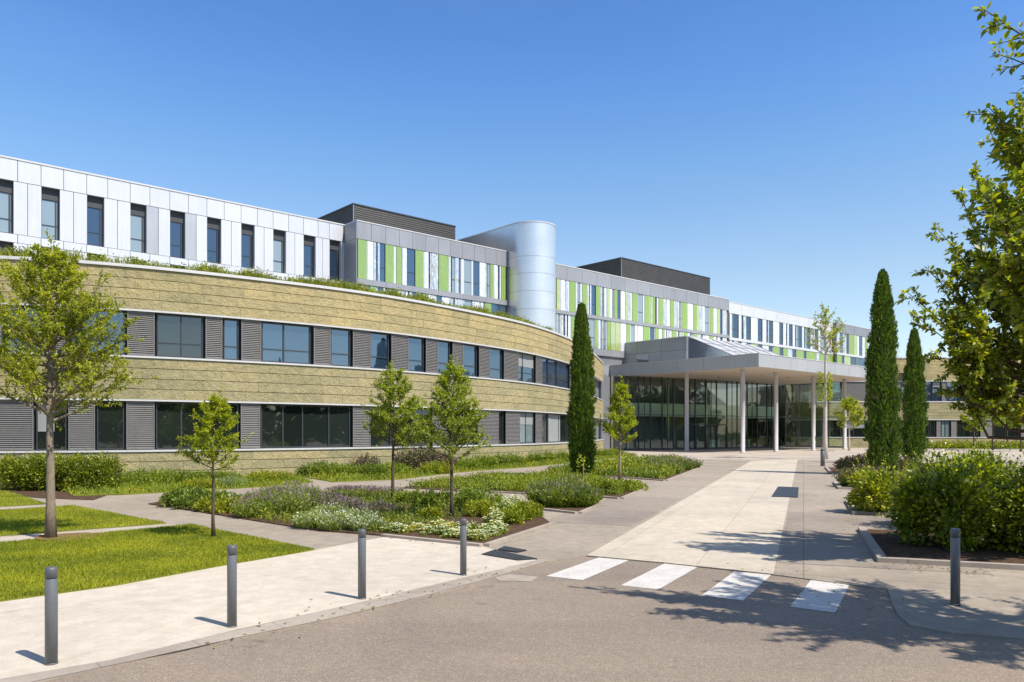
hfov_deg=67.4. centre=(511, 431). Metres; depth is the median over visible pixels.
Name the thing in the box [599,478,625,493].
shrub
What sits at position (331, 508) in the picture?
silver plant
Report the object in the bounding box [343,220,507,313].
green panel block
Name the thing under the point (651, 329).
window
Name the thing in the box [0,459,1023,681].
pavement
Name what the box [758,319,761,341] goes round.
window
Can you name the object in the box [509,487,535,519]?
shrub
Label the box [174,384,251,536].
broadleaf tree
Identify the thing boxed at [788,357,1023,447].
stone building
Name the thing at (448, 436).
window
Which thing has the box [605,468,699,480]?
bed kerb
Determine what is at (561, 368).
window
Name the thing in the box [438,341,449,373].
window
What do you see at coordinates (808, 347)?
window
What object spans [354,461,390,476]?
bed plant
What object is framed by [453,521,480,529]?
white flower clump
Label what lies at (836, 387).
window
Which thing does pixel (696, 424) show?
door
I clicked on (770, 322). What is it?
window
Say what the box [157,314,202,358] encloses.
window
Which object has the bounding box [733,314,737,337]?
window
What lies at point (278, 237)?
window
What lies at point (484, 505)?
shrub
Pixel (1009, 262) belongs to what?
broadleaf tree
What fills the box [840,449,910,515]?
leafy bush
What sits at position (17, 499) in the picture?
lawn
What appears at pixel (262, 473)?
bed plant
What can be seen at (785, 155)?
sky
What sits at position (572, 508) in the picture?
planting bed
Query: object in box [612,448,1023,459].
forecourt
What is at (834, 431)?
window
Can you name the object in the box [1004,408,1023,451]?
broadleaf tree
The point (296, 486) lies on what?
lavender
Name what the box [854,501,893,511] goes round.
ground cover
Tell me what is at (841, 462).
heath shrub
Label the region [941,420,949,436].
window
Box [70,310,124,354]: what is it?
window
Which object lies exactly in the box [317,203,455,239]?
plant room
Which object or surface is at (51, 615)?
bollard
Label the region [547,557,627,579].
crossing stripe
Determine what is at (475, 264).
window
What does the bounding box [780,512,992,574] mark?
pavement patch
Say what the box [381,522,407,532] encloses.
white flower clump
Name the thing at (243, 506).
shrub
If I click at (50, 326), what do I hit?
broadleaf tree
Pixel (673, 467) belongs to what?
lavender
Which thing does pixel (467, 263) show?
window
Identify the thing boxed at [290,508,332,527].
silver plant
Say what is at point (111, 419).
window
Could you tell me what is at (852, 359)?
window
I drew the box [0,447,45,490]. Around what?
hedge
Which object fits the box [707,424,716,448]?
door
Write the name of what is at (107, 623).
footpath
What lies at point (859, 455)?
heath shrub
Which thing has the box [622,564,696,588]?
crossing stripe
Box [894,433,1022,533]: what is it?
leafy bush
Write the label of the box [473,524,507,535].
white flower clump
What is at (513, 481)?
ground cover
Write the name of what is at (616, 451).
bed plant
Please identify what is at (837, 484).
bed kerb
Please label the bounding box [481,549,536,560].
drain grate
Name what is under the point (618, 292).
window
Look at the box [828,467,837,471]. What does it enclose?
planting bed
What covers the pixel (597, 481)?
shrub
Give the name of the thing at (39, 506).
path
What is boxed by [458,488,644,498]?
bed kerb
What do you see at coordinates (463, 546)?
bollard
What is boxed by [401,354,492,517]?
broadleaf tree
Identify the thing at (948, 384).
window
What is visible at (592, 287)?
window
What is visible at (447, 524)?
white flower clump
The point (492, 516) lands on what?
white flower clump
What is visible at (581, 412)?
cypress tree
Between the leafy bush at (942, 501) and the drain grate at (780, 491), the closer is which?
the leafy bush at (942, 501)
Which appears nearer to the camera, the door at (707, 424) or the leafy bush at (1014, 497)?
the leafy bush at (1014, 497)
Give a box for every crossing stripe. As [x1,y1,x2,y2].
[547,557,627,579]
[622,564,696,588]
[702,571,769,600]
[790,580,848,611]
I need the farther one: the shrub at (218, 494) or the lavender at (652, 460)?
the lavender at (652, 460)
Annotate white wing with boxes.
[0,155,344,281]
[728,301,833,446]
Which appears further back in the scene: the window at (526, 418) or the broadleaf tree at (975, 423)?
the broadleaf tree at (975, 423)
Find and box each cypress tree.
[565,302,597,474]
[862,268,903,471]
[899,327,929,461]
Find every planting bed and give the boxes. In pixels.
[0,483,105,499]
[66,479,311,495]
[148,491,548,542]
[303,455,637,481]
[404,486,641,496]
[535,468,694,479]
[541,504,587,510]
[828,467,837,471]
[867,529,1023,563]
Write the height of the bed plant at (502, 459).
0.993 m
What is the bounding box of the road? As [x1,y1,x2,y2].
[52,557,1023,681]
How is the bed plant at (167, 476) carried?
on the planting bed at (89, 493)
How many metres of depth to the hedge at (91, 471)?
29.75 m
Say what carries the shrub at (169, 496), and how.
on the planting bed at (529, 524)
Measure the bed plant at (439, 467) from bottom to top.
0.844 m
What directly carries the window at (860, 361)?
in the panel block at (855, 344)
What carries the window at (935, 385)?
in the stone building at (943, 419)
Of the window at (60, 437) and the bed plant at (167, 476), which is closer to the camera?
the bed plant at (167, 476)
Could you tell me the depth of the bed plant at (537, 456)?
54.59 m
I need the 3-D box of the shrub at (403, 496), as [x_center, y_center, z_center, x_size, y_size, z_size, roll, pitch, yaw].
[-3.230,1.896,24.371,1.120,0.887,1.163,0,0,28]
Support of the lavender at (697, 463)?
on the planting bed at (668, 477)
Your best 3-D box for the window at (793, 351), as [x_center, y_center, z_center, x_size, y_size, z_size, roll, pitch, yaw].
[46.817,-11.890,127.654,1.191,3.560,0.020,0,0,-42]
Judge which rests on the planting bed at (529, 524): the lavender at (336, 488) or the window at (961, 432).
the lavender at (336, 488)
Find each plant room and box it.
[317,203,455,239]
[576,257,710,294]
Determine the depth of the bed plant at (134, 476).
31.76 m
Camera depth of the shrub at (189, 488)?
24.35 m
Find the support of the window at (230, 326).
in the curved stone building at (294, 368)
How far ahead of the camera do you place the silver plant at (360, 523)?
17.60 m
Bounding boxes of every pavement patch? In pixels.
[547,496,680,525]
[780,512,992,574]
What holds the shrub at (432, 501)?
on the planting bed at (529, 524)
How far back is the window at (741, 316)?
117.17 m
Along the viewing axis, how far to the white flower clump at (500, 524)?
17.94 m
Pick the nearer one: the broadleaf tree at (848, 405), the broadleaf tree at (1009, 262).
the broadleaf tree at (1009, 262)
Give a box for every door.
[689,424,695,448]
[696,424,705,448]
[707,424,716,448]
[717,424,727,448]
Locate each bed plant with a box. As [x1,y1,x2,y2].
[109,469,148,486]
[126,465,161,476]
[140,466,179,484]
[159,467,192,482]
[179,467,210,480]
[180,475,220,488]
[190,469,223,478]
[209,469,242,478]
[211,475,247,485]
[245,468,279,481]
[270,470,295,480]
[295,461,320,475]
[305,459,337,476]
[317,462,353,476]
[335,462,362,475]
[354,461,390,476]
[380,461,412,473]
[418,460,453,473]
[453,456,483,469]
[471,452,499,467]
[492,452,511,465]
[504,452,528,463]
[526,450,545,462]
[541,450,556,461]
[556,449,569,460]
[595,447,614,456]
[608,448,623,455]
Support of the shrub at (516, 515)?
on the planting bed at (529, 524)
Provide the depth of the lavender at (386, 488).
27.73 m
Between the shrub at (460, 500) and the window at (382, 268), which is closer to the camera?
the shrub at (460, 500)
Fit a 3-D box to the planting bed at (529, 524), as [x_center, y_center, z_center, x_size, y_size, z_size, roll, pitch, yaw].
[-4.161,2.290,22.938,15.521,0.040,8.034,0,0,43]
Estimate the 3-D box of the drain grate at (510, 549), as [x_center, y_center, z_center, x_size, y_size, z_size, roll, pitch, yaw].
[-0.059,2.285,14.911,0.375,0.022,0.744,0,0,-41]
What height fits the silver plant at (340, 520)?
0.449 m
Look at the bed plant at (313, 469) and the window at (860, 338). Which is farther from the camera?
the window at (860, 338)
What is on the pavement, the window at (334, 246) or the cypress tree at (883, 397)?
the cypress tree at (883, 397)
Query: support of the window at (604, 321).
in the green panel block at (621, 311)
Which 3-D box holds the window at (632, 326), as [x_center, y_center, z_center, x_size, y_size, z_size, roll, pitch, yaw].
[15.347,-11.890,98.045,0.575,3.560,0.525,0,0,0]
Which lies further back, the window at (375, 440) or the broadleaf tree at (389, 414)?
the window at (375, 440)
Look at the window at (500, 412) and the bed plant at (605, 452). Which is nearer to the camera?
the window at (500, 412)
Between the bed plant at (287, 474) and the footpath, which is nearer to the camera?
the footpath
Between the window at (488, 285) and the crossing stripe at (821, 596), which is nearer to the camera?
the crossing stripe at (821, 596)
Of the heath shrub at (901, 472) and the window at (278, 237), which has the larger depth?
the window at (278, 237)
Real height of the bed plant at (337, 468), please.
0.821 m
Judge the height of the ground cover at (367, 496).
0.438 m
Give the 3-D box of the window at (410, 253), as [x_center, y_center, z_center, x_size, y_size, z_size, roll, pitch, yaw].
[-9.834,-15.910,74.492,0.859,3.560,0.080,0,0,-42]
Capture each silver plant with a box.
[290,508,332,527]
[309,501,351,515]
[311,510,357,530]
[338,507,378,519]
[346,513,385,530]
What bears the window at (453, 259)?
in the green panel block at (439, 269)
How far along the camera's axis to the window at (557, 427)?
60.98 m
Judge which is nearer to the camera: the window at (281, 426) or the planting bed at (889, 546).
the planting bed at (889, 546)
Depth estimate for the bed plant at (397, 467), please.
40.47 m
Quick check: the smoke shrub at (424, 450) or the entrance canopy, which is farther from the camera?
the entrance canopy
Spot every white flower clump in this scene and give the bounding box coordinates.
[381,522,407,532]
[400,522,432,532]
[420,524,453,534]
[424,519,454,527]
[439,527,470,537]
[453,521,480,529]
[467,529,490,540]
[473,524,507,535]
[480,519,510,528]
[482,507,504,523]
[494,496,512,511]
[501,494,518,505]
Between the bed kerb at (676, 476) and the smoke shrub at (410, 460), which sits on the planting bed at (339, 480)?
the smoke shrub at (410, 460)
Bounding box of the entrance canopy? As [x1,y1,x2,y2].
[603,353,867,452]
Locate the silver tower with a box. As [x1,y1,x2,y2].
[457,221,555,331]
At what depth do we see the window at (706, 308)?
108.98 m
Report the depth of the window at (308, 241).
70.10 m
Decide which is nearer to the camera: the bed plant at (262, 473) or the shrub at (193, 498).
the shrub at (193, 498)
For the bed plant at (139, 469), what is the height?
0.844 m
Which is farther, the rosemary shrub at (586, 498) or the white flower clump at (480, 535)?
the rosemary shrub at (586, 498)
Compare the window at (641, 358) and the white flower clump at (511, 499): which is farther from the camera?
the window at (641, 358)
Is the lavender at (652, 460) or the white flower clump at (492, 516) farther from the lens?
the lavender at (652, 460)
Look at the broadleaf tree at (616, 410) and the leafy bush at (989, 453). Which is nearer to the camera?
the leafy bush at (989, 453)
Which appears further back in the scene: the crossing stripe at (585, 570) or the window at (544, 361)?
the window at (544, 361)
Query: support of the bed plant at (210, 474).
on the planting bed at (89, 493)
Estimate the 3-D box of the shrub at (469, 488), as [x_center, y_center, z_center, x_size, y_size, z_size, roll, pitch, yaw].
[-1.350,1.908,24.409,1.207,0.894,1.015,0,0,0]
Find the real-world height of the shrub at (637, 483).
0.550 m
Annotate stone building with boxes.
[0,255,603,483]
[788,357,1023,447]
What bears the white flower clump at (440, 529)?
on the planting bed at (529, 524)
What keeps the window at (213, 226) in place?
in the white wing at (87, 212)
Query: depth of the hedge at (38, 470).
29.70 m
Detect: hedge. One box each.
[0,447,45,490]
[21,446,86,490]
[55,446,127,491]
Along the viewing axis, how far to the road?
8.40 m
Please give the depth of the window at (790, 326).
126.94 m
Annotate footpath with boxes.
[0,537,534,678]
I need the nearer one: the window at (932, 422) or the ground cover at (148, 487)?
the ground cover at (148, 487)
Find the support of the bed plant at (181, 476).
on the planting bed at (89, 493)
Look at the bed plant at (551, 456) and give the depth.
56.97 m
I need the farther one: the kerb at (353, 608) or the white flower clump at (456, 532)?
the white flower clump at (456, 532)
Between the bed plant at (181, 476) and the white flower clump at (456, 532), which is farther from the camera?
the bed plant at (181, 476)
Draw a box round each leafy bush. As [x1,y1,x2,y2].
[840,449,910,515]
[875,441,1023,551]
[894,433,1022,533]
[934,439,1019,473]
[981,453,1023,552]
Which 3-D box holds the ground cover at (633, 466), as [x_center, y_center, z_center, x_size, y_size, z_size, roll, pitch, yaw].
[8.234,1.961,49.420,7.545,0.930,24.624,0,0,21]
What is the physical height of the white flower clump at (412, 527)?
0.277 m
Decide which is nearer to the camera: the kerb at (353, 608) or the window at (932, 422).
the kerb at (353, 608)
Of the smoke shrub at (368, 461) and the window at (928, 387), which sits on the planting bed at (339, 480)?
the smoke shrub at (368, 461)
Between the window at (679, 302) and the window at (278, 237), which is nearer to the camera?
the window at (278, 237)
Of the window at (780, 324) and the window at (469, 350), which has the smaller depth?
the window at (469, 350)
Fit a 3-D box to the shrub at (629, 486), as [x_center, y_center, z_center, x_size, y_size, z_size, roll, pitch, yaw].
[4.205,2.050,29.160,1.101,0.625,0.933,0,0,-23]
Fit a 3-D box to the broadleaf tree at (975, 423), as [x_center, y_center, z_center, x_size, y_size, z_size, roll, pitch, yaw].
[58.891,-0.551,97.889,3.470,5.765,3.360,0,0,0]
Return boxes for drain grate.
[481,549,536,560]
[497,546,526,552]
[771,486,798,497]
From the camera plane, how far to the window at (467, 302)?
79.24 m
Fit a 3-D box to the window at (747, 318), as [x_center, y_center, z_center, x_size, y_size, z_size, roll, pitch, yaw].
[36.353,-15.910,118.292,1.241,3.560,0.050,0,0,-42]
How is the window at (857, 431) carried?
in the stone building at (943, 419)
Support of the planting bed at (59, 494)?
on the pavement
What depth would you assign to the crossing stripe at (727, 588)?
11.47 m
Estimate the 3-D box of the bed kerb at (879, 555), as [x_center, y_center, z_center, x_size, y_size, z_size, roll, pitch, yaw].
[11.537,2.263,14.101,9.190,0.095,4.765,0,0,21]
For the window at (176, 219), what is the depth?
62.37 m
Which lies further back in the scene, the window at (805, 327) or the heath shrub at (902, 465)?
the window at (805, 327)
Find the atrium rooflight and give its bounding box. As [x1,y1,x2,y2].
[624,336,781,363]
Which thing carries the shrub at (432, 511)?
on the planting bed at (529, 524)
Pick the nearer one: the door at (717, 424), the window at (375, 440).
the window at (375, 440)
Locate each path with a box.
[0,505,57,509]
[0,524,175,540]
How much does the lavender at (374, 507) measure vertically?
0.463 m
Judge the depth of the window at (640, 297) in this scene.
99.15 m
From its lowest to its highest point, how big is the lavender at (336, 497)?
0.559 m
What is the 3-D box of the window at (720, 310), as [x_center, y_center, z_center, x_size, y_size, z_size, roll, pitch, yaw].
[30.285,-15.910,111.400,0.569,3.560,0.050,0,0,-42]
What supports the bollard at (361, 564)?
on the footpath
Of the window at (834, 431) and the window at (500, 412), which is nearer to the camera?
the window at (500, 412)
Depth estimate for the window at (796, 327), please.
128.22 m
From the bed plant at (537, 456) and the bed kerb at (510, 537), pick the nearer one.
the bed kerb at (510, 537)
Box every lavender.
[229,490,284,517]
[246,483,287,499]
[255,487,313,514]
[267,479,317,493]
[286,482,331,508]
[311,491,351,507]
[326,484,360,492]
[327,495,368,510]
[346,484,379,493]
[357,498,395,516]
[366,485,405,494]
[642,456,669,463]
[646,458,682,473]
[654,454,679,459]
[666,457,695,469]
[678,456,703,467]
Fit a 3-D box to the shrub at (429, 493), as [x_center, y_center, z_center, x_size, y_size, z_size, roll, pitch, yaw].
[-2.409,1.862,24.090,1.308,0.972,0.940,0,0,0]
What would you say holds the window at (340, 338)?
in the curved stone building at (294, 368)
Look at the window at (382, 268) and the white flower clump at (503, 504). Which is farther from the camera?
the window at (382, 268)
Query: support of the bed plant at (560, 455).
on the planting bed at (339, 480)
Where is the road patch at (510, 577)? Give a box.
[496,574,536,580]
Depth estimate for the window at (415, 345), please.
45.32 m
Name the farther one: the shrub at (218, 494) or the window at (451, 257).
the window at (451, 257)
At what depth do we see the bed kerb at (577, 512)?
22.04 m
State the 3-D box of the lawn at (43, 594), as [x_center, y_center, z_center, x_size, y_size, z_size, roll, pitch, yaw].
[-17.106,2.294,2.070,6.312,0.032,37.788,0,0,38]
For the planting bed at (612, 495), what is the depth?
29.88 m
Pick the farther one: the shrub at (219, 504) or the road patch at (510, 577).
the shrub at (219, 504)
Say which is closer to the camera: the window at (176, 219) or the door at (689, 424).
the window at (176, 219)
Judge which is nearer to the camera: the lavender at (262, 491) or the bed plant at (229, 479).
the lavender at (262, 491)
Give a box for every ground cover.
[58,471,313,494]
[158,487,511,531]
[406,469,632,494]
[542,453,693,478]
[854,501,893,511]
[898,439,1023,448]
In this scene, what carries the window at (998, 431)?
in the stone building at (943, 419)
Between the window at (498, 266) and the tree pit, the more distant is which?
the window at (498, 266)
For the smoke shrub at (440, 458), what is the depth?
44.41 m
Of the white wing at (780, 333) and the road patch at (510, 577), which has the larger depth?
the white wing at (780, 333)
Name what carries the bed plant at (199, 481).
on the planting bed at (89, 493)
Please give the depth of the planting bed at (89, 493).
29.14 m
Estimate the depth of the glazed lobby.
104.01 m
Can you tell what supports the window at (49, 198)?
in the white wing at (87, 212)
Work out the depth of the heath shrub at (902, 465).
41.15 m
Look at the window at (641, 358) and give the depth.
94.86 m
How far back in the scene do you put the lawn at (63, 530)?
18.85 m
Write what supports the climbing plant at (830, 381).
attached to the broadleaf tree at (826, 348)
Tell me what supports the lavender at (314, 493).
on the planting bed at (529, 524)
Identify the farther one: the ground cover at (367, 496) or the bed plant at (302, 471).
the bed plant at (302, 471)
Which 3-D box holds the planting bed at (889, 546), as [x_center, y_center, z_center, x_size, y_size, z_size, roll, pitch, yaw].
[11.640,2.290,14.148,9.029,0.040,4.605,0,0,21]
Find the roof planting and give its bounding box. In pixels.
[0,242,552,330]
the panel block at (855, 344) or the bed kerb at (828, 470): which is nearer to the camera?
the bed kerb at (828, 470)
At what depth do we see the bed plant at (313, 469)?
39.04 m
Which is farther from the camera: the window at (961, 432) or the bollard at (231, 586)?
the window at (961, 432)
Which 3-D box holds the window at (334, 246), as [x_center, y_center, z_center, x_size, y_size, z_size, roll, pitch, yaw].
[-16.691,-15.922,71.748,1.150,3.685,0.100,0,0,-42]
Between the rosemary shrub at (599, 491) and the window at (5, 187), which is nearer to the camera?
the rosemary shrub at (599, 491)
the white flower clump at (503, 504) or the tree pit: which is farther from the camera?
the white flower clump at (503, 504)
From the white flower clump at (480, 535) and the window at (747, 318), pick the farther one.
the window at (747, 318)
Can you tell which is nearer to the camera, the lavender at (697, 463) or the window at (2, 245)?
the lavender at (697, 463)
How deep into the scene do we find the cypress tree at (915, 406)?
54.13 m
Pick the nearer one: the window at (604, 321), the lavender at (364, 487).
the lavender at (364, 487)
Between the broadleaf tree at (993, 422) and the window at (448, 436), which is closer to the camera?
the window at (448, 436)
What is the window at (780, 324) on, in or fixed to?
in the white wing at (780, 333)
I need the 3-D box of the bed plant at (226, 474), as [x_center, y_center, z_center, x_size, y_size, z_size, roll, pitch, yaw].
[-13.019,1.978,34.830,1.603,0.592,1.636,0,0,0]
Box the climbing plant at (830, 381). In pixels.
[816,371,834,400]
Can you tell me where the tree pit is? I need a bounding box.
[35,532,103,540]
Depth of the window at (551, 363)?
59.52 m
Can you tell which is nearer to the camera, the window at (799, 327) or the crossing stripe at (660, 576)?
the crossing stripe at (660, 576)
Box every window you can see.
[0,180,11,233]
[0,242,11,251]
[5,306,40,351]
[36,401,66,449]
[41,188,58,240]
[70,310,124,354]
[87,196,102,246]
[97,401,123,449]
[130,204,144,252]
[156,402,237,448]
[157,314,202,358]
[170,212,183,258]
[207,218,219,263]
[223,319,238,359]
[241,225,252,267]
[260,404,349,447]
[261,322,310,363]
[273,230,283,272]
[304,236,313,276]
[330,241,338,280]
[330,328,349,366]
[371,332,388,368]
[371,407,412,445]
[376,243,376,280]
[380,244,384,281]
[407,249,414,285]
[408,337,423,371]
[414,408,429,445]
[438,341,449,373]
[447,410,474,444]
[451,257,451,291]
[452,257,454,292]
[459,259,460,292]
[464,259,470,294]
[464,344,475,376]
[465,300,471,306]
[473,261,478,295]
[487,264,489,297]
[490,348,501,378]
[491,304,497,312]
[498,266,498,298]
[498,305,503,311]
[499,411,502,443]
[519,353,533,382]
[520,412,533,442]
[542,358,547,384]
[542,413,547,442]
[548,359,555,385]
[548,414,567,441]
[556,361,567,387]
[578,283,579,303]
[589,318,593,347]
[591,285,594,314]
[604,321,605,349]
[617,290,619,318]
[631,324,633,341]
[637,353,648,362]
[638,294,642,321]
[650,327,653,339]
[679,302,680,327]
[705,307,708,331]
[720,310,721,333]
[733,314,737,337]
[741,316,742,338]
[746,317,749,339]
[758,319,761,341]
[769,321,772,342]
[779,323,781,344]
[789,324,791,345]
[792,349,795,356]
[795,326,797,346]
[798,326,800,347]
[805,327,806,347]
[807,329,809,348]
[827,382,840,400]
[827,420,840,436]
[841,420,865,436]
[846,334,847,353]
[850,357,855,364]
[857,358,864,365]
[859,336,861,355]
[924,421,928,436]
[925,382,930,400]
[930,420,934,436]
[932,382,939,400]
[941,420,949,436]
[946,382,963,400]
[957,420,978,436]
[993,421,1018,436]
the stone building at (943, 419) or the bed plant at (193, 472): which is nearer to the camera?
the bed plant at (193, 472)
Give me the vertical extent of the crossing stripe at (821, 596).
0.001 m
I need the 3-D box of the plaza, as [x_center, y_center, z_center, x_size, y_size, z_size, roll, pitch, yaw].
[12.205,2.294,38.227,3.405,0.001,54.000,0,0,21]
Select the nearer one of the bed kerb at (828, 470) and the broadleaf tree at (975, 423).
the bed kerb at (828, 470)
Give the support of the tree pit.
on the lawn at (43, 594)
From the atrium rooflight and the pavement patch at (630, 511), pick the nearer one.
the pavement patch at (630, 511)
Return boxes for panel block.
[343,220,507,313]
[556,263,728,448]
[833,322,870,365]
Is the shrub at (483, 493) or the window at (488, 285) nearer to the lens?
the shrub at (483, 493)
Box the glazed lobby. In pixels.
[599,374,841,450]
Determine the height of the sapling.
1.462 m
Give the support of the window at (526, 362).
in the curved stone building at (294, 368)
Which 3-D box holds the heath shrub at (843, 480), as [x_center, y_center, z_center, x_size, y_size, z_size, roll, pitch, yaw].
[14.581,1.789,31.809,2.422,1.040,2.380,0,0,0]
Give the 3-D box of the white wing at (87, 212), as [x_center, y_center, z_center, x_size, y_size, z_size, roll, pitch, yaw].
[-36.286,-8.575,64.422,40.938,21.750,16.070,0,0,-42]
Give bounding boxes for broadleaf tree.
[0,228,157,537]
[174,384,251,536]
[360,358,432,501]
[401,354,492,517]
[595,375,638,478]
[804,302,846,458]
[833,395,864,450]
[895,122,1023,439]
[959,408,988,448]
[963,1,1023,341]
[979,399,1005,449]
[994,403,1019,441]
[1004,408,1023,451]
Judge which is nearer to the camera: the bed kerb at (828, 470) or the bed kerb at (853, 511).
the bed kerb at (853, 511)
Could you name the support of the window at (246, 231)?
in the white wing at (87, 212)
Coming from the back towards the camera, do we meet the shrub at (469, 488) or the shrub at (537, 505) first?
the shrub at (469, 488)
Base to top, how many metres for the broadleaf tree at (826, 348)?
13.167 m
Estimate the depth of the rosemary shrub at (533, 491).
24.06 m
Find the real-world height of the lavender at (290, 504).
0.798 m
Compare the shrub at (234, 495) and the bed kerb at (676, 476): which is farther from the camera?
the bed kerb at (676, 476)
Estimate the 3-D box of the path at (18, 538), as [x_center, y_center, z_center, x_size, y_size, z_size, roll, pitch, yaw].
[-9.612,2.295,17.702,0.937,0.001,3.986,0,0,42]
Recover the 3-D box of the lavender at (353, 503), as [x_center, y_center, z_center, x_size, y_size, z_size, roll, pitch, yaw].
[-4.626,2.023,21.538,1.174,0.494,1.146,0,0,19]
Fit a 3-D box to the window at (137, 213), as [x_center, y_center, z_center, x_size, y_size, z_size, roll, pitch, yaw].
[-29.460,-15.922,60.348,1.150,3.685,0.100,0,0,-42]
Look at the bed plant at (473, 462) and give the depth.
46.05 m
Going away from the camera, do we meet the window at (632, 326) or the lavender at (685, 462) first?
the lavender at (685, 462)
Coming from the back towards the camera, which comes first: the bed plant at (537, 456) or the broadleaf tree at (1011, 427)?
the broadleaf tree at (1011, 427)
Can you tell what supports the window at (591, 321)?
in the green panel block at (621, 311)
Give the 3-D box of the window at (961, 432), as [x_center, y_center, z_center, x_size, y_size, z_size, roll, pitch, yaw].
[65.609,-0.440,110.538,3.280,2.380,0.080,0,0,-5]
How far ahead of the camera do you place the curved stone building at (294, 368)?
39.34 m
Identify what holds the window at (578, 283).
in the green panel block at (621, 311)
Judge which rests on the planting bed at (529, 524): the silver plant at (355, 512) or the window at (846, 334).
the silver plant at (355, 512)
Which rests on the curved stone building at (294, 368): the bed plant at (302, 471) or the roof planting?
the roof planting
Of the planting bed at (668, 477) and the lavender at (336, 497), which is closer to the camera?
the lavender at (336, 497)
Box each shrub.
[157,489,186,507]
[172,487,210,509]
[175,485,205,495]
[193,494,228,511]
[203,489,234,498]
[209,496,241,513]
[227,493,251,499]
[347,452,380,466]
[390,481,424,503]
[394,446,426,470]
[406,442,437,465]
[411,489,445,510]
[415,497,444,518]
[417,480,454,504]
[418,448,449,465]
[434,449,458,466]
[449,480,484,511]
[453,478,485,501]
[463,490,499,517]
[477,475,508,506]
[494,495,525,524]
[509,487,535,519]
[519,489,544,516]
[522,478,564,504]
[537,481,581,507]
[546,474,585,486]
[558,482,601,507]
[573,482,607,502]
[587,478,611,491]
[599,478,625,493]
[614,478,638,491]
[624,478,648,490]
[831,463,890,486]
[832,454,869,470]
[848,452,867,457]
[891,468,917,479]
[892,456,919,470]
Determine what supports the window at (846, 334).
in the panel block at (855, 344)
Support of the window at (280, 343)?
in the curved stone building at (294, 368)
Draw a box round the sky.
[0,0,1023,356]
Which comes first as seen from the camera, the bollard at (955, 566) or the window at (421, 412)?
the bollard at (955, 566)
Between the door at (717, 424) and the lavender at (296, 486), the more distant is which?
the door at (717, 424)
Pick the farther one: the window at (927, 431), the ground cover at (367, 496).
the window at (927, 431)
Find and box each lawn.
[0,490,45,506]
[0,506,166,535]
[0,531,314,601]
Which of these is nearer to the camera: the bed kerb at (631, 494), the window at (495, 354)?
the bed kerb at (631, 494)
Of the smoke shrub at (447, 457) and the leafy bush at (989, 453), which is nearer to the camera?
the leafy bush at (989, 453)
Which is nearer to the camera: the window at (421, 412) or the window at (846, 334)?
the window at (421, 412)
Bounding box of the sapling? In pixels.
[576,454,589,478]
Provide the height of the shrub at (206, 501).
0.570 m
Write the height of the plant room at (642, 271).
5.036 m
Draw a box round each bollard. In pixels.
[44,566,58,665]
[227,545,236,627]
[358,529,365,599]
[460,518,466,575]
[820,449,824,465]
[950,528,960,605]
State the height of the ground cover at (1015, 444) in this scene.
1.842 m
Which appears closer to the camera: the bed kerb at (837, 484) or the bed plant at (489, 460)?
the bed kerb at (837, 484)
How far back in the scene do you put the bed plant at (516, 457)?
51.49 m
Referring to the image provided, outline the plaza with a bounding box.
[588,460,796,573]
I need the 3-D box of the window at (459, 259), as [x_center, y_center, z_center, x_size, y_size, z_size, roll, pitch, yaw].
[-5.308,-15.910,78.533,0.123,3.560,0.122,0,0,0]
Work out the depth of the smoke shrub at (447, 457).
45.53 m
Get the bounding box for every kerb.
[0,560,545,681]
[381,522,555,546]
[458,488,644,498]
[542,504,599,513]
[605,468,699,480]
[825,466,841,473]
[833,481,852,488]
[845,499,891,515]
[858,526,1023,570]
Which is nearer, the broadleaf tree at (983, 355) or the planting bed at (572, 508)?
the broadleaf tree at (983, 355)
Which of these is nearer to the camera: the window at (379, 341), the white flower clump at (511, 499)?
the white flower clump at (511, 499)
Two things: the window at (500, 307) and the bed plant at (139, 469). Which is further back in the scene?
the window at (500, 307)
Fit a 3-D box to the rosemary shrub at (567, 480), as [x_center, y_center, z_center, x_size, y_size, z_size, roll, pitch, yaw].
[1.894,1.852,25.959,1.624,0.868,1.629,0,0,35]
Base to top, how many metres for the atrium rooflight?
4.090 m
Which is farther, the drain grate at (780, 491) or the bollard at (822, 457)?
the bollard at (822, 457)
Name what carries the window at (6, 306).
in the curved stone building at (294, 368)
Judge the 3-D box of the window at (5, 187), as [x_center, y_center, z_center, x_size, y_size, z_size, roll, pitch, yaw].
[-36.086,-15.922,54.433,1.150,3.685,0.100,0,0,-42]
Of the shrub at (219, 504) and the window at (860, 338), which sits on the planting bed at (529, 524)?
the shrub at (219, 504)
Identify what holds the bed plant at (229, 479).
on the planting bed at (89, 493)
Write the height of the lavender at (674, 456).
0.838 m
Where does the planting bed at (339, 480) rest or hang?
on the pavement
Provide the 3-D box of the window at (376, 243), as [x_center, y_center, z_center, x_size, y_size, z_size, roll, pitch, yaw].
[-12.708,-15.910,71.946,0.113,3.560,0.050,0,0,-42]
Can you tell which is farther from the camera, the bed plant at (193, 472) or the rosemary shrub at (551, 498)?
the bed plant at (193, 472)
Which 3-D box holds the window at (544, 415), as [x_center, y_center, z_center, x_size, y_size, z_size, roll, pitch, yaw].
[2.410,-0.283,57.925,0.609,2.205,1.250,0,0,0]
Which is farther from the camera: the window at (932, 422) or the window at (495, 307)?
the window at (932, 422)
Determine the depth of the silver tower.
81.56 m

